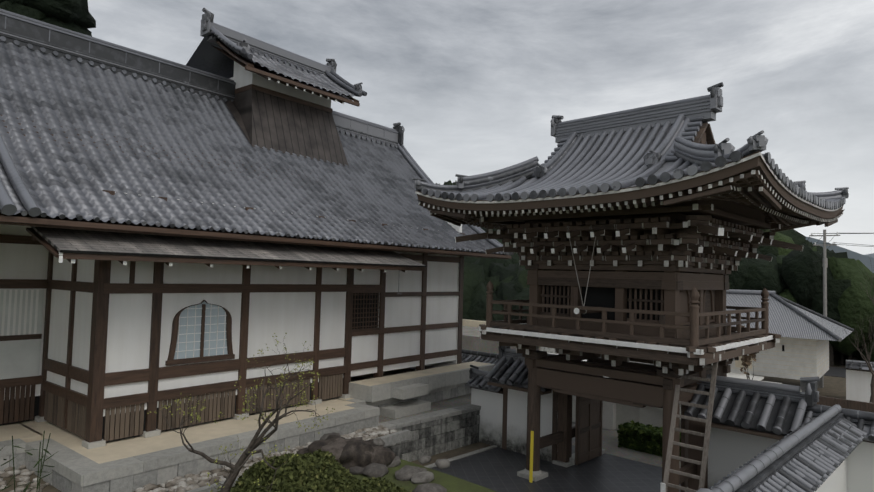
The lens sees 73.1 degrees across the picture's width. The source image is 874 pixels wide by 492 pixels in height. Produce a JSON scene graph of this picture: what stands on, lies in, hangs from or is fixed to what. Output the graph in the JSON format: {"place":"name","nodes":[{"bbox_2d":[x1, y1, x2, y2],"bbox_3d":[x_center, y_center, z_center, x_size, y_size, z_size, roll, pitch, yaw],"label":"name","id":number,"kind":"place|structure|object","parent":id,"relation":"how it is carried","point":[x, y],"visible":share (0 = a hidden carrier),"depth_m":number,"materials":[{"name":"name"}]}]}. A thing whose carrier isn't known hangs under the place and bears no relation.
{"place":"outdoors","nodes":[
{"label":"outdoors","id":0,"kind":"place"},
{"bbox_2d":[0,368,470,491],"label":"stone platform","id":1,"kind":"structure","parent":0,"point":[132,464],"depth_m":13.08,"materials":[{"name":"beige stone"}]},
{"bbox_2d":[217,319,607,491],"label":"ground","id":2,"kind":"structure","parent":0,"point":[450,483],"depth_m":12.60,"materials":[{"name":"green soil"}]},
{"bbox_2d":[0,431,56,491],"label":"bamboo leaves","id":3,"kind":"object","parent":2,"relation":"on","point":[38,471],"visible":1,"depth_m":9.82,"materials":[{"name":"plant"}]},
{"bbox_2d":[0,0,95,36],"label":"cedar trees","id":4,"kind":"object","parent":2,"relation":"on","point":[75,15],"visible":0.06,"depth_m":24.24,"materials":[{"name":"green plant"}]},
{"bbox_2d":[0,393,470,491],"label":"pebble drain","id":5,"kind":"object","parent":2,"relation":"on","point":[188,482],"visible":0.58,"depth_m":12.22,"materials":[{"name":"gravel"}]},
{"bbox_2d":[147,333,334,491],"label":"plum tree","id":6,"kind":"object","parent":2,"relation":"on","point":[249,451],"visible":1,"depth_m":10.93,"materials":[{"name":"brown plant"}]},
{"bbox_2d":[0,190,494,448],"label":"hall walls","id":7,"kind":"structure","parent":2,"relation":"on","point":[96,353],"depth_m":14.50,"materials":[{"name":"white paint"}]},
{"bbox_2d":[26,228,425,272],"bbox_3d":[-4.237,0.248,15.047,1.788,0.679,10.270,-1,-4,39],"label":"hall hisashi","id":8,"kind":"object","parent":7,"relation":"attached to","point":[121,259],"visible":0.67,"depth_m":12.52,"materials":[{"name":"brown wood"}]},
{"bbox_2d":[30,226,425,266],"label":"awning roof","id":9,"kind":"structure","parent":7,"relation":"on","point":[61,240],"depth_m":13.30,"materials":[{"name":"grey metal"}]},
{"bbox_2d":[0,8,513,258],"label":"hall roof","id":10,"kind":"structure","parent":7,"relation":"on","point":[229,118],"depth_m":16.89,"materials":[{"name":"grey tile"}]},
{"bbox_2d":[231,448,410,491],"bbox_3d":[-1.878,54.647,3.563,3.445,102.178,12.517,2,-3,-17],"label":"azalea bush","id":11,"kind":"object","parent":2,"relation":"on","point":[319,470],"visible":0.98,"depth_m":10.69,"materials":[{"name":"green plant"}]},
{"bbox_2d":[296,435,395,472],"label":"garden rocks","id":12,"kind":"object","parent":2,"relation":"on","point":[354,452],"visible":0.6,"depth_m":13.12,"materials":[{"name":"grey stone"}]},
{"bbox_2d":[320,404,496,491],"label":"stone retaining wall","id":13,"kind":"structure","parent":2,"relation":"on","point":[451,434],"depth_m":17.80,"materials":[{"name":"stone"}]},
{"bbox_2d":[370,438,449,471],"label":"rocks","id":14,"kind":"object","parent":2,"relation":"on","point":[439,463],"visible":0.17,"depth_m":13.68,"materials":[{"name":"stone"}]},
{"bbox_2d":[430,445,680,491],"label":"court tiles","id":15,"kind":"object","parent":2,"relation":"on","point":[497,469],"visible":0.44,"depth_m":16.60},
{"bbox_2d":[415,122,844,491],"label":"wooden tower","id":16,"kind":"structure","parent":15,"relation":"on","point":[619,280],"depth_m":14.65,"materials":[{"name":"brown wood"}]},
{"bbox_2d":[413,82,848,209],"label":"tower roof tiles","id":17,"kind":"object","parent":16,"relation":"on","point":[637,147],"visible":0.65,"depth_m":15.40,"materials":[{"name":"grey tile"}]},
{"bbox_2d":[617,420,680,460],"bbox_3d":[8.388,6.263,17.858,5.894,0.867,1.205,-1,-4,44],"label":"hedge","id":18,"kind":"object","parent":2,"relation":"on","point":[637,436],"visible":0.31,"depth_m":19.10,"materials":[{"name":"green plant"}]},
{"bbox_2d":[462,346,873,491],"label":"garden walls","id":19,"kind":"structure","parent":2,"relation":"on","point":[770,437],"depth_m":13.48,"materials":[{"name":"paint"}]},
{"bbox_2d":[462,326,873,468],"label":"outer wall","id":20,"kind":"structure","parent":2,"relation":"on","point":[614,415],"depth_m":21.22,"materials":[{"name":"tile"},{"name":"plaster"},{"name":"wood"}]},
{"bbox_2d":[88,0,873,254],"label":"sky","id":21,"kind":"structure","parent":0,"point":[474,87],"materials":[{"name":"grey"}]},
{"bbox_2d":[436,180,834,320],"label":"forest hill","id":22,"kind":"structure","parent":0,"point":[507,278],"depth_m":40.95,"materials":[{"name":"green plant"}]},
{"bbox_2d":[754,351,858,398],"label":"wall","id":23,"kind":"structure","parent":0,"point":[834,381],"depth_m":43.62,"materials":[{"name":"concrete"}]},
{"bbox_2d":[726,289,853,391],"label":"house","id":24,"kind":"structure","parent":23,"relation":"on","point":[799,350],"depth_m":37.26,"materials":[{"name":"paint"}]},
{"bbox_2d":[726,229,873,366],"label":"tree belt","id":25,"kind":"object","parent":23,"relation":"on","point":[795,276],"visible":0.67,"depth_m":51.23,"materials":[{"name":"foliage"},{"name":"bark"}]},
{"bbox_2d":[740,255,873,402],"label":"bare trees","id":26,"kind":"object","parent":23,"relation":"on","point":[746,361],"visible":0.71,"depth_m":33.34,"materials":[{"name":"brown plant"}]},
{"bbox_2d":[805,230,873,316],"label":"utility poles","id":27,"kind":"object","parent":23,"relation":"on","point":[825,259],"visible":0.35,"depth_m":49.74,"materials":[{"name":"concrete"},{"name":"metal"},{"name":"wire"}]},
{"bbox_2d":[806,237,873,272],"bbox_3d":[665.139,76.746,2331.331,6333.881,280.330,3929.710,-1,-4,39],"label":"mountains","id":28,"kind":"structure","parent":0,"point":[865,260],"depth_m":1065.08,"materials":[{"name":"green plant"}]},
{"bbox_2d":[845,360,873,402],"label":"wall","id":29,"kind":"structure","parent":0,"point":[858,379],"depth_m":36.35,"materials":[{"name":"paint"}]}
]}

